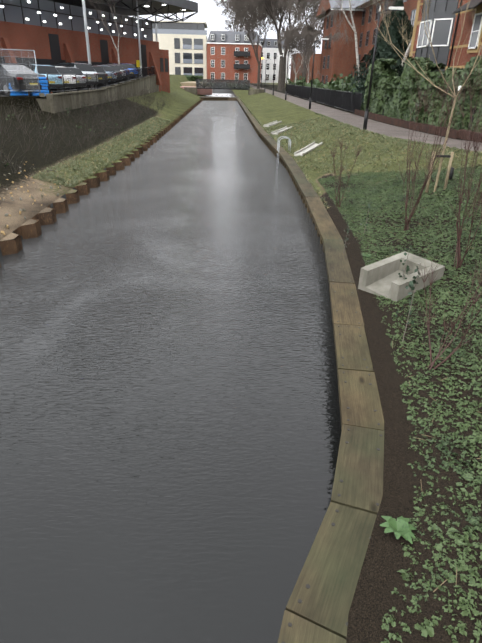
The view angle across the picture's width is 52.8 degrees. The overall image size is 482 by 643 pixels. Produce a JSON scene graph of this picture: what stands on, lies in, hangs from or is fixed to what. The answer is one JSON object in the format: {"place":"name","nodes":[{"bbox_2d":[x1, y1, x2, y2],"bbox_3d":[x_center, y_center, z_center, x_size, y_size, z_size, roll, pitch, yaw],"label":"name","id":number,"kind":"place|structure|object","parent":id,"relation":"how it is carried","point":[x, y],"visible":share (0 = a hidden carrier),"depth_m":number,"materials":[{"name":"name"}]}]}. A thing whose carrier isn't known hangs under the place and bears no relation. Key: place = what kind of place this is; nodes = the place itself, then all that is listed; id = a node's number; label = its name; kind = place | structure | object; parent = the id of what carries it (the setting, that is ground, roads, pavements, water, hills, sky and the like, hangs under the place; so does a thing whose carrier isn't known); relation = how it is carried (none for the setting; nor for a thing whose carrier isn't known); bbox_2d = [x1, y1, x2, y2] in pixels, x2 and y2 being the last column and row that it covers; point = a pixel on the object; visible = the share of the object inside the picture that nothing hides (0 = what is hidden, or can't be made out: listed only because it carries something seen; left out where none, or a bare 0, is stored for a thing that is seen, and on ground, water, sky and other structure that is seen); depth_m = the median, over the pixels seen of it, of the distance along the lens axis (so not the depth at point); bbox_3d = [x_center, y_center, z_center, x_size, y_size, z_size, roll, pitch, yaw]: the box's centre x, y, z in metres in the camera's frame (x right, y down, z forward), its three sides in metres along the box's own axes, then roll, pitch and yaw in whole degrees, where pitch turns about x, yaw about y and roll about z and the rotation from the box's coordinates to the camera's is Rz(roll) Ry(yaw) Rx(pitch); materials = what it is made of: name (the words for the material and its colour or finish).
{"place":"outdoors","nodes":[
{"label":"outdoors","id":0,"kind":"place"},
{"bbox_2d":[0,93,341,642],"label":"canal water","id":1,"kind":"structure","parent":0,"point":[170,427],"depth_m":6.04,"materials":[{"name":"black liquid"}]},
{"bbox_2d":[129,0,322,78],"label":"sky","id":2,"kind":"structure","parent":0,"point":[209,12],"materials":[{"name":"white"}]},
{"bbox_2d":[0,74,481,642],"bbox_3d":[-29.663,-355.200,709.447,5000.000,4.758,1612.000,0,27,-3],"label":"ground","id":3,"kind":"structure","parent":0,"point":[374,600],"depth_m":6.86,"materials":[{"name":"plant"}]},
{"bbox_2d":[0,49,44,96],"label":"heras fence panels","id":4,"kind":"object","parent":3,"relation":"on","point":[41,94],"visible":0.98,"depth_m":23.92,"materials":[{"name":"grey metal"}]},
{"bbox_2d":[0,64,48,95],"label":"car","id":5,"kind":"object","parent":3,"relation":"on","point":[18,81],"visible":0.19,"depth_m":24.39,"materials":[{"name":"silver metal"}]},
{"bbox_2d":[9,77,48,95],"bbox_3d":[-10.900,-12.038,24.849,1.985,0.880,0.675,-14,31,-28],"label":"blue barrier","id":6,"kind":"object","parent":3,"relation":"on","point":[43,81],"visible":0.42,"depth_m":24.85,"materials":[{"name":"blue plastic"}]},
{"bbox_2d":[0,161,60,234],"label":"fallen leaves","id":7,"kind":"object","parent":3,"relation":"on","point":[24,209],"visible":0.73,"depth_m":13.68,"materials":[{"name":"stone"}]},
{"bbox_2d":[23,64,62,92],"bbox_3d":[-12.175,-14.120,28.298,3.621,1.511,1.930,19,31,30],"label":"car","id":8,"kind":"object","parent":3,"relation":"on","point":[43,69],"visible":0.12,"depth_m":27.40,"materials":[{"name":"blue metal"}]},
{"bbox_2d":[48,66,75,91],"bbox_3d":[-12.466,-15.282,30.625,4.222,1.481,2.080,17,31,28],"label":"car","id":9,"kind":"object","parent":3,"relation":"on","point":[63,70],"visible":0.19,"depth_m":29.86,"materials":[{"name":"white metal"}]},
{"bbox_2d":[60,67,86,90],"bbox_3d":[-12.566,-16.579,33.200,4.222,1.481,2.080,20,32,33],"label":"car","id":10,"kind":"object","parent":3,"relation":"on","point":[74,70],"visible":0.04,"depth_m":32.34,"materials":[{"name":"silver metal"}]},
{"bbox_2d":[55,63,98,88],"bbox_3d":[-12.608,-17.994,35.590,4.520,1.701,2.150,20,32,32],"label":"car","id":11,"kind":"object","parent":3,"relation":"on","point":[84,68],"visible":0.21,"depth_m":34.46,"materials":[{"name":"silver metal"}]},
{"bbox_2d":[0,86,172,204],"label":"bank brush","id":12,"kind":"object","parent":3,"relation":"on","point":[125,99],"visible":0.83,"depth_m":26.10,"materials":[{"name":"brown plant"}]},
{"bbox_2d":[50,60,139,92],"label":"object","id":13,"kind":"object","parent":3,"relation":"on","point":[138,63],"visible":0.19,"depth_m":55.66,"materials":[{"name":"yellow"}]},
{"bbox_2d":[36,74,160,113],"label":"retaining wall","id":14,"kind":"structure","parent":3,"relation":"on","point":[131,86],"depth_m":33.02,"materials":[{"name":"grey concrete"}]},
{"bbox_2d":[47,66,154,93],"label":"railing wall","id":15,"kind":"structure","parent":14,"relation":"on","point":[104,75],"depth_m":33.82,"materials":[{"name":"black"}]},
{"bbox_2d":[0,0,197,92],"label":"building","id":16,"kind":"structure","parent":3,"relation":"on","point":[50,32],"depth_m":49.39,"materials":[{"name":"brick"}]},
{"bbox_2d":[93,66,107,86],"bbox_3d":[-12.669,-19.186,37.970,4.722,1.501,2.120,18,31,30],"label":"car","id":17,"kind":"object","parent":3,"relation":"on","point":[100,70],"visible":0.1,"depth_m":36.99,"materials":[{"name":"grey metal"}]},
{"bbox_2d":[0,98,202,267],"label":"sheet piles","id":18,"kind":"object","parent":3,"relation":"on","point":[30,228],"visible":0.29,"depth_m":14.96,"materials":[{"name":"brown wood"}]},
{"bbox_2d":[92,65,116,84],"bbox_3d":[-12.408,-20.522,40.454,4.222,1.481,2.080,18,31,30],"label":"car","id":19,"kind":"object","parent":3,"relation":"on","point":[107,69],"visible":0.08,"depth_m":39.54,"materials":[{"name":"grey metal"}]},
{"bbox_2d":[81,0,128,63],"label":"bare tree","id":20,"kind":"object","parent":3,"relation":"on","point":[104,13],"visible":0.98,"depth_m":44.76,"materials":[{"name":"grey wood"}]},
{"bbox_2d":[94,64,121,83],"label":"car","id":21,"kind":"object","parent":3,"relation":"on","point":[115,68],"visible":0.02,"depth_m":41.99,"materials":[{"name":"grey metal"}]},
{"bbox_2d":[105,64,125,81],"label":"car","id":22,"kind":"object","parent":3,"relation":"on","point":[120,67],"visible":0.06,"depth_m":44.41,"materials":[{"name":"silver metal"}]},
{"bbox_2d":[104,63,129,80],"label":"car","id":23,"kind":"object","parent":3,"relation":"on","point":[124,67],"visible":0.15,"depth_m":46.73,"materials":[{"name":"grey metal"}]},
{"bbox_2d":[82,0,157,87],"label":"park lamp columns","id":24,"kind":"structure","parent":3,"relation":"on","point":[86,32],"depth_m":34.79,"materials":[{"name":"grey metal"}]},
{"bbox_2d":[115,63,137,79],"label":"car","id":25,"kind":"object","parent":3,"relation":"on","point":[130,66],"visible":0.04,"depth_m":49.13,"materials":[{"name":"blue"}]},
{"bbox_2d":[151,18,207,78],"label":"cream block","id":26,"kind":"structure","parent":3,"relation":"on","point":[184,43],"depth_m":130.15,"materials":[{"name":"render"},{"name":"glass"}]},
{"bbox_2d":[173,74,202,80],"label":"planter hedge","id":27,"kind":"object","parent":3,"relation":"on","point":[195,78],"visible":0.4,"depth_m":119.91,"materials":[{"name":"green plant"}]},
{"bbox_2d":[199,96,237,100],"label":"canal end kerb","id":28,"kind":"structure","parent":3,"relation":"on","point":[208,98],"depth_m":82.01,"materials":[{"name":"concrete"}]},
{"bbox_2d":[180,57,263,94],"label":"terrace","id":29,"kind":"structure","parent":3,"relation":"on","point":[199,91],"depth_m":92.58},
{"bbox_2d":[184,79,263,94],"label":"bridge","id":30,"kind":"structure","parent":3,"relation":"on","point":[222,84],"depth_m":85.01,"materials":[{"name":"black stone"}]},
{"bbox_2d":[206,28,261,82],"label":"brick apartment building","id":31,"kind":"structure","parent":3,"relation":"on","point":[230,55],"depth_m":129.91,"materials":[{"name":"brick"}]},
{"bbox_2d":[213,0,257,30],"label":"bare tree","id":32,"kind":"object","parent":3,"relation":"on","point":[224,4],"visible":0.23,"depth_m":145.12,"materials":[{"name":"grey plant"}]},
{"bbox_2d":[221,0,285,88],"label":"bare tree","id":33,"kind":"object","parent":3,"relation":"on","point":[251,10],"visible":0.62,"depth_m":102.02,"materials":[{"name":"brown plant"}]},
{"bbox_2d":[30,99,481,209],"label":"grass tufts","id":34,"kind":"object","parent":3,"relation":"on","point":[152,131],"visible":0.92,"depth_m":20.48,"materials":[{"name":"green plant"}]},
{"bbox_2d":[272,55,281,94],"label":"path lamp","id":35,"kind":"object","parent":3,"relation":"on","point":[274,72],"visible":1,"depth_m":71.31,"materials":[{"name":"black metal"}]},
{"bbox_2d":[248,0,308,90],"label":"bare tree","id":36,"kind":"object","parent":3,"relation":"on","point":[274,12],"visible":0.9,"depth_m":90.08,"materials":[{"name":"grey plant"}]},
{"bbox_2d":[277,136,290,162],"bbox_3d":[2.031,-7.827,23.316,0.574,1.972,0.604,0,27,-3],"label":"access ladder","id":37,"kind":"object","parent":3,"relation":"on","point":[279,146],"visible":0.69,"depth_m":23.03,"materials":[{"name":"silver metal"}]},
{"bbox_2d":[260,38,320,82],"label":"white block","id":38,"kind":"structure","parent":3,"relation":"on","point":[270,49],"depth_m":155.99,"materials":[{"name":"white render"},{"name":"glass"}]},
{"bbox_2d":[285,49,297,99],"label":"path lamp","id":39,"kind":"object","parent":3,"relation":"on","point":[287,74],"visible":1,"depth_m":57.13,"materials":[{"name":"black metal"}]},
{"bbox_2d":[263,120,322,155],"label":"concrete chutes","id":40,"kind":"object","parent":3,"relation":"on","point":[307,149],"visible":0.79,"depth_m":23.08,"materials":[{"name":"grey concrete"}]},
{"bbox_2d":[277,0,319,88],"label":"bare tree","id":41,"kind":"object","parent":3,"relation":"on","point":[284,59],"visible":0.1,"depth_m":106.51,"materials":[{"name":"brown plant"}]},
{"bbox_2d":[277,21,320,84],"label":"bare tree","id":42,"kind":"object","parent":3,"relation":"on","point":[287,39],"visible":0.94,"depth_m":74.01,"materials":[{"name":"brown wood"}]},
{"bbox_2d":[284,15,324,82],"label":"bare tree","id":43,"kind":"object","parent":3,"relation":"on","point":[308,27],"visible":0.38,"depth_m":79.77,"materials":[{"name":"brown wood"}]},
{"bbox_2d":[293,0,323,79],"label":"bare tree","id":44,"kind":"object","parent":3,"relation":"on","point":[314,8],"visible":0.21,"depth_m":94.85,"materials":[{"name":"brown plant"}]},
{"bbox_2d":[236,98,383,642],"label":"canal coping edge","id":45,"kind":"object","parent":3,"relation":"on","point":[318,605],"visible":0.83,"depth_m":4.36,"materials":[{"name":"brown wood"}]},
{"bbox_2d":[309,38,328,108],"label":"path lamp","id":46,"kind":"object","parent":3,"relation":"on","point":[310,99],"visible":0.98,"depth_m":40.30,"materials":[{"name":"black"}]},
{"bbox_2d":[287,84,362,114],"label":"black fence","id":47,"kind":"object","parent":3,"relation":"on","point":[347,101],"visible":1,"depth_m":45.94,"materials":[{"name":"black metal"}]},
{"bbox_2d":[287,73,364,110],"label":"garden shrubs","id":48,"kind":"object","parent":3,"relation":"on","point":[341,84],"visible":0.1,"depth_m":55.10,"materials":[{"name":"green plant"}]},
{"bbox_2d":[276,0,399,103],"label":"birch","id":49,"kind":"object","parent":3,"relation":"on","point":[337,34],"visible":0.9,"depth_m":37.88,"materials":[{"name":"grey"}]},
{"bbox_2d":[329,134,361,207],"bbox_3d":[2.655,-3.900,12.635,0.853,1.893,0.618,-7,28,-17],"label":"young shrub","id":50,"kind":"object","parent":3,"relation":"on","point":[341,147],"visible":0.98,"depth_m":12.54,"materials":[{"name":"red plant"}]},
{"bbox_2d":[316,0,417,83],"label":"apartments","id":51,"kind":"structure","parent":3,"relation":"on","point":[338,57],"depth_m":69.45,"materials":[{"name":"brick"}]},
{"bbox_2d":[347,0,412,104],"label":"conifer","id":52,"kind":"object","parent":3,"relation":"on","point":[385,50],"visible":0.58,"depth_m":36.32,"materials":[{"name":"green plant"}]},
{"bbox_2d":[342,202,424,341],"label":"holly seedlings","id":53,"kind":"object","parent":3,"relation":"on","point":[412,282],"visible":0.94,"depth_m":6.21,"materials":[{"name":"green"}]},
{"bbox_2d":[363,6,403,129],"bbox_3d":[6.840,-12.154,23.576,1.160,5.320,0.260,0,27,-3],"label":"path lamp","id":54,"kind":"object","parent":3,"relation":"on","point":[392,8],"visible":0.96,"depth_m":23.39,"materials":[{"name":"painted metal"},{"name":"glass"}]},
{"bbox_2d":[317,152,481,642],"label":"plants","id":55,"kind":"object","parent":3,"relation":"on","point":[402,527],"visible":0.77,"depth_m":6.22,"materials":[{"name":"green plant"}]},
{"bbox_2d":[358,251,444,301],"bbox_3d":[2.587,-0.393,8.069,0.980,1.220,0.840,-13,30,-27],"label":"concrete headwall","id":56,"kind":"object","parent":3,"relation":"on","point":[381,277],"visible":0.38,"depth_m":7.91,"materials":[{"name":"grey concrete"}]},
{"bbox_2d":[398,39,411,74],"bbox_3d":[14.868,-22.240,35.323,13.915,13.423,12.001,0,27,-3],"label":"birch","id":57,"kind":"object","parent":3,"relation":"on","point":[406,53],"depth_m":36.05,"materials":[{"name":"grey"}]},
{"bbox_2d":[354,55,481,141],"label":"ivy hedge","id":58,"kind":"object","parent":3,"relation":"on","point":[391,95],"visible":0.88,"depth_m":24.99,"materials":[{"name":"green plant"}]},
{"bbox_2d":[364,0,481,192],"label":"staked young tree","id":59,"kind":"object","parent":3,"relation":"on","point":[450,171],"visible":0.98,"depth_m":11.14,"materials":[{"name":"brown plant"}]},
{"bbox_2d":[397,61,481,230],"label":"young shrub","id":60,"kind":"object","parent":3,"relation":"on","point":[423,186],"visible":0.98,"depth_m":9.56,"materials":[{"name":"red plant"}]},
{"bbox_2d":[409,0,481,70],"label":"apartments","id":61,"kind":"structure","parent":3,"relation":"on","point":[445,21],"depth_m":27.43,"materials":[{"name":"brick"}]},
{"bbox_2d":[416,260,481,369],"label":"young shrub","id":62,"kind":"object","parent":3,"relation":"on","point":[445,329],"visible":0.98,"depth_m":5.58,"materials":[{"name":"red plant"}]},
{"bbox_2d":[450,52,481,268],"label":"young shrub","id":63,"kind":"object","parent":3,"relation":"on","point":[459,232],"visible":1,"depth_m":7.36,"materials":[{"name":"red plant"}]}
]}

